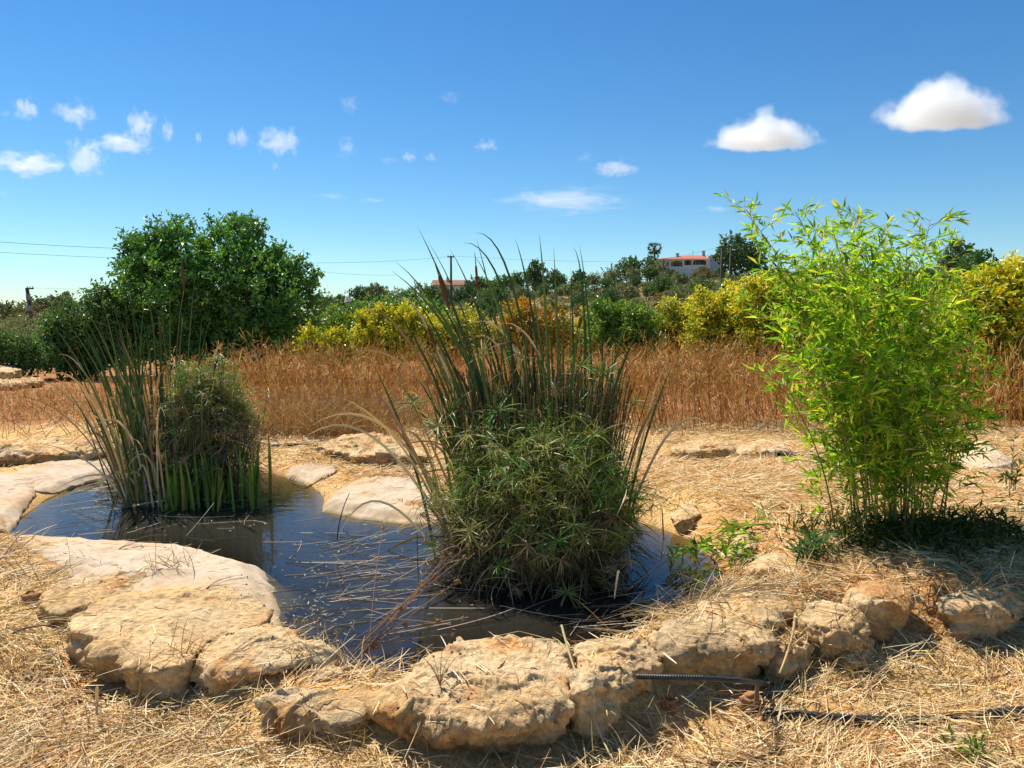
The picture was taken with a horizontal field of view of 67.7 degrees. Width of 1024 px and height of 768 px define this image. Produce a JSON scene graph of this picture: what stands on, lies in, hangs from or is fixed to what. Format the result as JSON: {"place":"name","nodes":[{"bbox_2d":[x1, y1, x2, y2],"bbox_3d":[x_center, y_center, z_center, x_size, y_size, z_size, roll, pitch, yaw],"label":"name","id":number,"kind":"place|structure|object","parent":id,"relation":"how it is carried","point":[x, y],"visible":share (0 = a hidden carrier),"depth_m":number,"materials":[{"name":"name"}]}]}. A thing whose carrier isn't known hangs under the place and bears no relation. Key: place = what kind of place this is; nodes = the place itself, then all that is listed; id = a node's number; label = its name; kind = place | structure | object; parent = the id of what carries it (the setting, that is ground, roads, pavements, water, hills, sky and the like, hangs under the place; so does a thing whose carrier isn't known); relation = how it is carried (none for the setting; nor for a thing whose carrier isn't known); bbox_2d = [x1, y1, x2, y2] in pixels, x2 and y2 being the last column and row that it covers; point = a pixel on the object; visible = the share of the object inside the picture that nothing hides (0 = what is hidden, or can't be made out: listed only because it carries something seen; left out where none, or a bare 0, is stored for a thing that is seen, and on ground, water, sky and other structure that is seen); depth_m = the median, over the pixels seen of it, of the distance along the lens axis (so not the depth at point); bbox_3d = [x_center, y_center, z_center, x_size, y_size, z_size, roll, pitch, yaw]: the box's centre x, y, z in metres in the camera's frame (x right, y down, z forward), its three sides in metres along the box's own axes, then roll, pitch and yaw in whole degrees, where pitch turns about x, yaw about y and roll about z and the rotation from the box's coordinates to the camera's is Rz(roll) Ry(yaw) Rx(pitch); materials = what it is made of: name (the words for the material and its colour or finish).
{"place":"outdoors","nodes":[
{"label":"outdoors","id":0,"kind":"place"},
{"bbox_2d":[36,478,689,656],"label":"pond water","id":1,"kind":"structure","parent":0,"point":[261,536],"depth_m":4.93,"materials":[{"name":"liquid"}]},
{"bbox_2d":[21,251,222,507],"bbox_3d":[-3.400,0.103,6.816,1.668,2.627,1.336,0,5,0],"label":"cattail clump","id":2,"kind":"object","parent":1,"relation":"in","point":[127,432],"visible":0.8,"depth_m":6.61,"materials":[{"name":"green plant"}]},
{"bbox_2d":[93,344,286,505],"bbox_3d":[-2.930,0.440,6.945,1.728,1.662,1.291,0,5,0],"label":"umbrella sedge","id":3,"kind":"object","parent":1,"relation":"in","point":[223,417],"visible":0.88,"depth_m":6.77,"materials":[{"name":"green plant"}]},
{"bbox_2d":[126,426,271,511],"bbox_3d":[-2.812,0.727,6.655,1.360,0.707,0.700,0,5,0],"label":"water iris","id":4,"kind":"object","parent":1,"relation":"in","point":[251,490],"visible":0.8,"depth_m":6.52,"materials":[{"name":"green plant"}]},
{"bbox_2d":[21,488,714,668],"bbox_3d":[-1.483,1.068,5.355,5.720,0.250,2.445,4,6,39],"label":"floating debris","id":5,"kind":"object","parent":1,"relation":"on","point":[386,591],"visible":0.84,"depth_m":4.55,"materials":[{"name":"plant"}]},
{"bbox_2d":[352,524,469,654],"bbox_3d":[-0.472,1.010,3.779,0.514,0.499,0.497,1,5,8],"label":"dried weed","id":6,"kind":"object","parent":1,"relation":"on","point":[400,608],"visible":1,"depth_m":3.68,"materials":[{"name":"plant"}]},
{"bbox_2d":[301,228,716,576],"bbox_3d":[0.047,0.177,5.204,2.810,2.430,1.252,0,5,0],"label":"cattail clump","id":7,"kind":"object","parent":1,"relation":"in","point":[478,383],"visible":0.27,"depth_m":5.11,"materials":[{"name":"green plant"}]},
{"bbox_2d":[390,336,664,562],"bbox_3d":[0.100,0.440,5.212,1.834,1.612,1.447,0,5,0],"label":"umbrella sedge","id":8,"kind":"object","parent":1,"relation":"in","point":[612,415],"visible":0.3,"depth_m":4.98,"materials":[{"name":"green plant"}]},
{"bbox_2d":[396,375,690,619],"bbox_3d":[0.173,0.698,4.779,1.816,1.464,1.514,0,5,0],"label":"umbrella sedge","id":9,"kind":"object","parent":1,"relation":"in","point":[554,509],"visible":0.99,"depth_m":4.52,"materials":[{"name":"green plant"}]},
{"bbox_2d":[0,278,1023,767],"bbox_3d":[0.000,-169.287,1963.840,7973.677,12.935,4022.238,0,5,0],"label":"ground","id":10,"kind":"structure","parent":0,"point":[40,508],"depth_m":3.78,"materials":[{"name":"beige plant"}]},
{"bbox_2d":[0,299,23,322],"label":"olive tree","id":11,"kind":"object","parent":10,"relation":"on","point":[7,307],"visible":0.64,"depth_m":110.68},
{"bbox_2d":[0,363,25,378],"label":"rock","id":12,"kind":"object","parent":10,"relation":"on","point":[9,371],"visible":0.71,"depth_m":17.80,"materials":[{"name":"stone"}]},
{"bbox_2d":[0,313,32,336],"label":"shrub","id":13,"kind":"object","parent":10,"relation":"on","point":[6,325],"visible":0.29,"depth_m":24.03,"materials":[{"name":"green plant"}]},
{"bbox_2d":[0,471,35,532],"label":"stone slab","id":14,"kind":"object","parent":10,"relation":"on","point":[21,496],"visible":0.98,"depth_m":6.52,"materials":[{"name":"stone"}]},
{"bbox_2d":[0,375,46,389],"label":"rock","id":15,"kind":"object","parent":10,"relation":"on","point":[19,382],"visible":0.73,"depth_m":17.10,"materials":[{"name":"stone"}]},
{"bbox_2d":[0,309,56,360],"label":"shrub","id":16,"kind":"object","parent":10,"relation":"on","point":[24,321],"visible":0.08,"depth_m":25.70,"materials":[{"name":"green plant"}]},
{"bbox_2d":[12,299,46,325],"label":"almond tree","id":17,"kind":"object","parent":10,"relation":"on","point":[35,308],"visible":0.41,"depth_m":107.25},
{"bbox_2d":[19,590,40,605],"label":"earth clod","id":18,"kind":"object","parent":10,"relation":"on","point":[29,595],"visible":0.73,"depth_m":4.18,"materials":[{"name":"soil"}]},
{"bbox_2d":[0,328,65,375],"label":"shrub","id":19,"kind":"object","parent":10,"relation":"on","point":[15,350],"visible":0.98,"depth_m":18.81,"materials":[{"name":"green plant"}]},
{"bbox_2d":[0,437,80,465],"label":"rock ledge","id":20,"kind":"object","parent":10,"relation":"on","point":[14,452],"visible":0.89,"depth_m":8.15,"materials":[{"name":"stone"}]},
{"bbox_2d":[13,537,85,571],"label":"stone slab","id":21,"kind":"structure","parent":10,"relation":"on","point":[40,559],"depth_m":4.83,"materials":[{"name":"stone"}]},
{"bbox_2d":[38,290,76,313],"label":"olive tree","id":22,"kind":"object","parent":10,"relation":"on","point":[60,298],"visible":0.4,"depth_m":114.03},
{"bbox_2d":[16,457,110,493],"bbox_3d":[-4.513,0.937,7.646,0.841,0.203,1.550,0,5,0],"label":"stone slab","id":23,"kind":"object","parent":10,"relation":"on","point":[49,477],"visible":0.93,"depth_m":7.51,"materials":[{"name":"stone"}]},
{"bbox_2d":[30,277,148,378],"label":"carob bush","id":24,"kind":"object","parent":10,"relation":"on","point":[64,321],"visible":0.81,"depth_m":19.55,"materials":[{"name":"green plant"}]},
{"bbox_2d":[36,563,147,625],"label":"stone slab","id":25,"kind":"structure","parent":10,"relation":"on","point":[120,583],"depth_m":4.20,"materials":[{"name":"stone"}]},
{"bbox_2d":[68,438,130,459],"bbox_3d":[-4.589,0.777,8.549,0.780,0.314,0.887,0,5,0],"label":"rock ledge","id":26,"kind":"object","parent":10,"relation":"on","point":[88,455],"visible":0.27,"depth_m":8.24,"materials":[{"name":"stone"}]},
{"bbox_2d":[70,458,180,505],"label":"reed litter","id":27,"kind":"object","parent":10,"relation":"on","point":[97,480],"visible":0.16,"depth_m":6.96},
{"bbox_2d":[13,535,308,627],"bbox_3d":[-2.183,1.242,4.828,2.851,0.374,1.037,4,6,40],"label":"stone slab","id":28,"kind":"object","parent":10,"relation":"on","point":[183,575],"visible":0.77,"depth_m":4.62,"materials":[{"name":"stone"}]},
{"bbox_2d":[63,585,273,703],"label":"stone slab","id":29,"kind":"structure","parent":10,"relation":"on","point":[101,647],"depth_m":3.64,"materials":[{"name":"stone"}]},
{"bbox_2d":[105,208,329,373],"bbox_3d":[-8.176,-2.402,20.616,6.385,4.783,3.898,0,5,0],"label":"carob tree","id":30,"kind":"object","parent":10,"relation":"on","point":[248,285],"visible":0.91,"depth_m":20.03,"materials":[{"name":"green plant"}]},
{"bbox_2d":[189,623,342,695],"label":"stone slab","id":31,"kind":"structure","parent":10,"relation":"on","point":[215,681],"depth_m":3.40,"materials":[{"name":"stone"}]},
{"bbox_2d":[286,463,336,489],"bbox_3d":[-2.023,0.955,7.761,0.447,0.218,0.705,-4,6,-39],"label":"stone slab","id":32,"kind":"object","parent":10,"relation":"on","point":[299,477],"visible":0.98,"depth_m":7.68,"materials":[{"name":"stone"}]},
{"bbox_2d":[252,686,373,740],"bbox_3d":[-0.781,1.390,3.103,0.555,0.288,0.306,0,5,0],"label":"stone","id":33,"kind":"object","parent":10,"relation":"on","point":[350,714],"visible":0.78,"depth_m":3.04,"materials":[{"name":"stone"}]},
{"bbox_2d":[283,290,353,341],"bbox_3d":[-8.430,-2.567,33.880,3.810,3.283,2.536,0,5,0],"label":"almond tree","id":34,"kind":"object","parent":10,"relation":"on","point":[323,303],"visible":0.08,"depth_m":33.59,"materials":[{"name":"green plant"}]},
{"bbox_2d":[289,318,361,379],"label":"pomegranate shrub","id":35,"kind":"object","parent":10,"relation":"on","point":[310,335],"visible":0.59,"depth_m":18.32,"materials":[{"name":"green plant"}]},
{"bbox_2d":[309,662,373,685],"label":"stone","id":36,"kind":"object","parent":10,"relation":"on","point":[327,672],"visible":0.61,"depth_m":3.33,"materials":[{"name":"stone"}]},
{"bbox_2d":[344,285,368,306],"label":"evergreen tree","id":37,"kind":"object","parent":10,"relation":"on","point":[357,292],"visible":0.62,"depth_m":187.38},
{"bbox_2d":[311,431,431,467],"bbox_3d":[-1.595,0.792,8.542,1.023,0.354,1.821,-4,6,-36],"label":"rock ledge","id":38,"kind":"object","parent":10,"relation":"on","point":[374,456],"visible":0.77,"depth_m":8.24,"materials":[{"name":"stone"}]},
{"bbox_2d":[369,282,390,304],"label":"olive tree","id":39,"kind":"object","parent":10,"relation":"on","point":[380,290],"visible":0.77,"depth_m":199.86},
{"bbox_2d":[314,289,456,359],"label":"shrub","id":40,"kind":"object","parent":10,"relation":"on","point":[339,318],"visible":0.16,"depth_m":29.56,"materials":[{"name":"green plant"}]},
{"bbox_2d":[321,476,451,529],"bbox_3d":[-1.046,1.089,6.617,1.151,0.328,1.542,0,5,0],"label":"rock","id":41,"kind":"object","parent":10,"relation":"on","point":[373,513],"visible":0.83,"depth_m":6.36,"materials":[{"name":"stone"}]},
{"bbox_2d":[344,298,444,376],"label":"pomegranate shrub","id":42,"kind":"object","parent":10,"relation":"on","point":[385,328],"visible":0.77,"depth_m":18.69,"materials":[{"name":"yellow plant"}]},
{"bbox_2d":[432,277,467,303],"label":"cottage","id":43,"kind":"structure","parent":10,"relation":"on","point":[459,284],"depth_m":167.35,"materials":[{"name":"ceramic"}]},
{"bbox_2d":[416,302,497,374],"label":"pomegranate shrub","id":44,"kind":"object","parent":10,"relation":"on","point":[477,328],"visible":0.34,"depth_m":19.19,"materials":[{"name":"yellow plant"}]},
{"bbox_2d":[364,634,576,756],"bbox_3d":[-0.157,1.346,3.236,0.899,0.358,0.786,0,5,0],"label":"boulder","id":45,"kind":"object","parent":10,"relation":"on","point":[533,715],"visible":0.98,"depth_m":3.02,"materials":[{"name":"stone"}]},
{"bbox_2d":[416,648,464,685],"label":"dried weed","id":46,"kind":"object","parent":45,"relation":"on","point":[441,678],"visible":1,"depth_m":3.07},
{"bbox_2d":[489,273,514,293],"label":"tree","id":47,"kind":"object","parent":10,"relation":"on","point":[504,281],"visible":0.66,"depth_m":185.96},
{"bbox_2d":[0,321,1023,430],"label":"dry weeds","id":48,"kind":"object","parent":10,"relation":"on","point":[736,373],"visible":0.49,"depth_m":11.95,"materials":[{"name":"plant"}]},
{"bbox_2d":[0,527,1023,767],"bbox_3d":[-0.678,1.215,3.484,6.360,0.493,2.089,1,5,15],"label":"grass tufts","id":49,"kind":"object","parent":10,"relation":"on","point":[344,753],"visible":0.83,"depth_m":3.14,"materials":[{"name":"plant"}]},
{"bbox_2d":[0,374,1023,438],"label":"dead grass","id":50,"kind":"structure","parent":10,"relation":"on","point":[306,415],"depth_m":10.22,"materials":[{"name":"plant"}]},
{"bbox_2d":[509,283,532,300],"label":"olive tree","id":51,"kind":"object","parent":10,"relation":"on","point":[519,292],"visible":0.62,"depth_m":113.75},
{"bbox_2d":[481,293,577,372],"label":"pomegranate shrub","id":52,"kind":"object","parent":10,"relation":"on","point":[524,308],"visible":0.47,"depth_m":19.69,"materials":[{"name":"green plant"}]},
{"bbox_2d":[522,258,549,292],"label":"evergreen tree","id":53,"kind":"object","parent":10,"relation":"on","point":[534,273],"visible":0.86,"depth_m":184.40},
{"bbox_2d":[545,268,568,291],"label":"evergreen tree","id":54,"kind":"object","parent":10,"relation":"on","point":[551,279],"visible":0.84,"depth_m":180.79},
{"bbox_2d":[560,280,581,298],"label":"olive tree","id":55,"kind":"object","parent":10,"relation":"on","point":[575,288],"visible":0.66,"depth_m":120.00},
{"bbox_2d":[554,303,603,370],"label":"pomegranate shrub","id":56,"kind":"object","parent":10,"relation":"on","point":[581,327],"visible":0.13,"depth_m":20.67,"materials":[{"name":"yellow plant"}]},
{"bbox_2d":[140,542,1023,767],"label":"grass tufts","id":57,"kind":"object","parent":10,"relation":"on","point":[966,585],"visible":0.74,"depth_m":3.63,"materials":[{"name":"plant"}]},
{"bbox_2d":[600,263,623,285],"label":"olive tree","id":58,"kind":"object","parent":10,"relation":"on","point":[614,274],"visible":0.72,"depth_m":186.30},
{"bbox_2d":[601,287,626,305],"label":"evergreen tree","id":59,"kind":"object","parent":10,"relation":"on","point":[613,295],"visible":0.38,"depth_m":69.95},
{"bbox_2d":[563,636,665,741],"bbox_3d":[0.427,1.319,3.331,0.482,0.341,0.592,0,5,0],"label":"boulder","id":60,"kind":"object","parent":10,"relation":"on","point":[596,686],"visible":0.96,"depth_m":3.18,"materials":[{"name":"stone"}]},
{"bbox_2d":[561,624,615,765],"bbox_3d":[0.302,1.260,3.139,0.019,0.331,0.583,-1,5,-17],"label":"stick","id":61,"kind":"object","parent":60,"relation":"on","point":[567,646],"visible":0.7,"depth_m":3.25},
{"bbox_2d":[293,277,937,329],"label":"scrub","id":62,"kind":"object","parent":10,"relation":"on","point":[558,300],"visible":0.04,"depth_m":114.84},
{"bbox_2d":[607,279,640,301],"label":"olive tree","id":63,"kind":"object","parent":10,"relation":"on","point":[628,293],"visible":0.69,"depth_m":93.79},
{"bbox_2d":[580,295,671,366],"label":"pomegranate shrub","id":64,"kind":"object","parent":10,"relation":"on","point":[610,320],"visible":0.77,"depth_m":19.59,"materials":[{"name":"green plant"}]},
{"bbox_2d":[614,255,640,282],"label":"carob tree","id":65,"kind":"object","parent":10,"relation":"on","point":[626,265],"visible":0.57,"depth_m":195.76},
{"bbox_2d":[644,256,666,277],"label":"olive tree","id":66,"kind":"object","parent":10,"relation":"on","point":[658,268],"visible":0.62,"depth_m":189.47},
{"bbox_2d":[645,275,678,300],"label":"carob tree","id":67,"kind":"object","parent":10,"relation":"on","point":[662,287],"visible":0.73,"depth_m":102.33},
{"bbox_2d":[661,693,678,715],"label":"earth clod","id":68,"kind":"object","parent":10,"relation":"on","point":[670,703],"visible":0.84,"depth_m":3.28,"materials":[{"name":"soil"}]},
{"bbox_2d":[650,293,697,364],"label":"pomegranate shrub","id":69,"kind":"object","parent":10,"relation":"on","point":[675,316],"visible":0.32,"depth_m":20.62,"materials":[{"name":"green plant"}]},
{"bbox_2d":[661,279,694,309],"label":"olive tree","id":70,"kind":"object","parent":10,"relation":"on","point":[680,293],"visible":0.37,"depth_m":70.24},
{"bbox_2d":[670,270,691,287],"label":"olive tree","id":71,"kind":"object","parent":10,"relation":"on","point":[680,277],"visible":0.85,"depth_m":122.91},
{"bbox_2d":[670,504,700,533],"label":"stone","id":72,"kind":"object","parent":10,"relation":"on","point":[682,521],"visible":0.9,"depth_m":5.76,"materials":[{"name":"stone"}]},
{"bbox_2d":[658,251,719,277],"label":"villa","id":73,"kind":"object","parent":10,"relation":"on","point":[687,264],"visible":0.71,"depth_m":196.41,"materials":[{"name":"paint"}]},
{"bbox_2d":[670,439,735,459],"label":"stone","id":74,"kind":"object","parent":10,"relation":"on","point":[693,447],"visible":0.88,"depth_m":8.45,"materials":[{"name":"stone"}]},
{"bbox_2d":[690,277,717,292],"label":"carob tree","id":75,"kind":"object","parent":10,"relation":"on","point":[702,283],"visible":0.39,"depth_m":98.49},
{"bbox_2d":[636,673,774,686],"bbox_3d":[0.916,1.278,3.195,0.804,0.284,0.266,-3,5,-29],"label":"water pipe","id":76,"kind":"object","parent":10,"relation":"on","point":[666,677],"visible":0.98,"depth_m":3.02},
{"bbox_2d":[646,611,781,685],"bbox_3d":[0.932,1.280,3.591,0.633,0.321,0.488,0,5,0],"label":"boulder","id":77,"kind":"object","parent":10,"relation":"on","point":[707,653],"visible":0.79,"depth_m":3.45,"materials":[{"name":"stone"}]},
{"bbox_2d":[656,502,777,582],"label":"leafy creeper","id":78,"kind":"object","parent":10,"relation":"on","point":[705,546],"visible":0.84,"depth_m":4.94,"materials":[{"name":"green plant"}]},
{"bbox_2d":[678,272,760,377],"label":"pomegranate shrub","id":79,"kind":"object","parent":10,"relation":"on","point":[709,319],"visible":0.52,"depth_m":18.15,"materials":[{"name":"yellow plant"}]},
{"bbox_2d":[580,535,858,636],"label":"stem litter","id":80,"kind":"object","parent":10,"relation":"on","point":[766,584],"visible":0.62,"depth_m":4.10,"materials":[{"name":"plant"}]},
{"bbox_2d":[711,230,765,278],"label":"evergreen tree","id":81,"kind":"object","parent":10,"relation":"on","point":[738,253],"visible":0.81,"depth_m":162.27,"materials":[{"name":"plant"}]},
{"bbox_2d":[730,528,756,559],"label":"stone","id":82,"kind":"object","parent":10,"relation":"on","point":[743,538],"visible":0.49,"depth_m":5.07,"materials":[{"name":"stone"}]},
{"bbox_2d":[694,590,796,632],"bbox_3d":[1.155,1.218,3.883,0.594,0.264,0.436,0,5,0],"label":"stone","id":83,"kind":"object","parent":10,"relation":"on","point":[760,610],"visible":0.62,"depth_m":3.81,"materials":[{"name":"stone"}]},
{"bbox_2d":[738,691,763,714],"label":"earth clod","id":84,"kind":"object","parent":10,"relation":"on","point":[747,697],"visible":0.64,"depth_m":3.27,"materials":[{"name":"soil"}]},
{"bbox_2d":[736,243,771,275],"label":"evergreen tree","id":85,"kind":"object","parent":10,"relation":"on","point":[760,266],"visible":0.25,"depth_m":167.14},
{"bbox_2d":[735,439,792,458],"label":"stone","id":86,"kind":"object","parent":10,"relation":"on","point":[765,446],"visible":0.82,"depth_m":8.45,"materials":[{"name":"stone"}]},
{"bbox_2d":[743,553,787,579],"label":"stone","id":87,"kind":"object","parent":10,"relation":"on","point":[755,567],"visible":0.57,"depth_m":4.56,"materials":[{"name":"stone"}]},
{"bbox_2d":[728,268,836,375],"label":"pomegranate shrub","id":88,"kind":"object","parent":10,"relation":"on","point":[756,329],"visible":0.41,"depth_m":17.16,"materials":[{"name":"yellow plant"}]},
{"bbox_2d":[762,625,814,682],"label":"stone","id":89,"kind":"object","parent":10,"relation":"on","point":[800,661],"visible":0.54,"depth_m":3.53,"materials":[{"name":"stone"}]},
{"bbox_2d":[783,521,846,566],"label":"bamboo shoot tuft","id":90,"kind":"object","parent":10,"relation":"on","point":[807,544],"visible":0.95,"depth_m":4.45,"materials":[{"name":"green plant"}]},
{"bbox_2d":[790,600,870,663],"bbox_3d":[1.567,1.243,3.793,0.369,0.292,0.451,0,5,0],"label":"stone","id":91,"kind":"object","parent":10,"relation":"on","point":[848,637],"visible":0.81,"depth_m":3.65,"materials":[{"name":"stone"}]},
{"bbox_2d":[834,637,876,673],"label":"stone","id":92,"kind":"object","parent":10,"relation":"on","point":[848,660],"visible":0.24,"depth_m":3.60,"materials":[{"name":"stone"}]},
{"bbox_2d":[797,291,926,365],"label":"pomegranate shrub","id":93,"kind":"object","parent":10,"relation":"on","point":[865,311],"visible":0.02,"depth_m":16.63,"materials":[{"name":"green plant"}]},
{"bbox_2d":[713,189,1018,534],"bbox_3d":[2.372,-0.122,4.903,2.054,2.297,1.471,-1,5,-15],"label":"bamboo clump","id":94,"kind":"object","parent":10,"relation":"on","point":[878,416],"visible":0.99,"depth_m":4.77,"materials":[{"name":"green plant"}]},
{"bbox_2d":[712,485,1023,571],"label":"bamboo undergrowth","id":95,"kind":"object","parent":10,"relation":"on","point":[964,526],"visible":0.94,"depth_m":4.74,"materials":[{"name":"green plant"}]},
{"bbox_2d":[842,580,921,642],"bbox_3d":[1.890,1.170,3.916,0.313,0.262,0.469,5,7,44],"label":"stone","id":96,"kind":"object","parent":10,"relation":"on","point":[884,613],"visible":0.89,"depth_m":3.81,"materials":[{"name":"stone"}]},
{"bbox_2d":[763,705,1023,724],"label":"water pipe","id":97,"kind":"object","parent":10,"relation":"on","point":[798,713],"visible":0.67,"depth_m":3.20,"materials":[{"name":"plastic"}]},
{"bbox_2d":[933,238,986,273],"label":"evergreen tree","id":98,"kind":"object","parent":10,"relation":"on","point":[958,249],"visible":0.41,"depth_m":146.78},
{"bbox_2d":[932,723,1003,764],"bbox_3d":[1.782,1.397,2.963,0.272,0.116,0.206,0,5,0],"label":"green sprout","id":99,"kind":"object","parent":10,"relation":"on","point":[978,745],"visible":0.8,"depth_m":2.94,"materials":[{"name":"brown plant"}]},
{"bbox_2d":[943,247,998,281],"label":"carob tree","id":100,"kind":"object","parent":10,"relation":"on","point":[977,258],"visible":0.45,"depth_m":137.56,"materials":[{"name":"plant"}]},
{"bbox_2d":[920,248,1023,412],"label":"pomegranate shrub","id":101,"kind":"object","parent":10,"relation":"on","point":[1001,286],"visible":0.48,"depth_m":12.06,"materials":[{"name":"yellow plant"}]},
{"bbox_2d":[936,585,1023,640],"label":"boulder","id":102,"kind":"object","parent":10,"relation":"on","point":[997,611],"visible":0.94,"depth_m":3.83,"materials":[{"name":"stone"}]},
{"bbox_2d":[956,441,1016,471],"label":"boulder","id":103,"kind":"object","parent":10,"relation":"on","point":[1000,460],"visible":0.48,"depth_m":7.64,"materials":[{"name":"stone"}]},
{"bbox_2d":[996,432,1023,490],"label":"tall weed","id":104,"kind":"object","parent":10,"relation":"on","point":[1009,476],"visible":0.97,"depth_m":6.18,"materials":[{"name":"green plant"}]},
{"bbox_2d":[0,0,1023,314],"label":"sky","id":105,"kind":"structure","parent":0,"point":[611,129],"materials":[{"name":"blue"}]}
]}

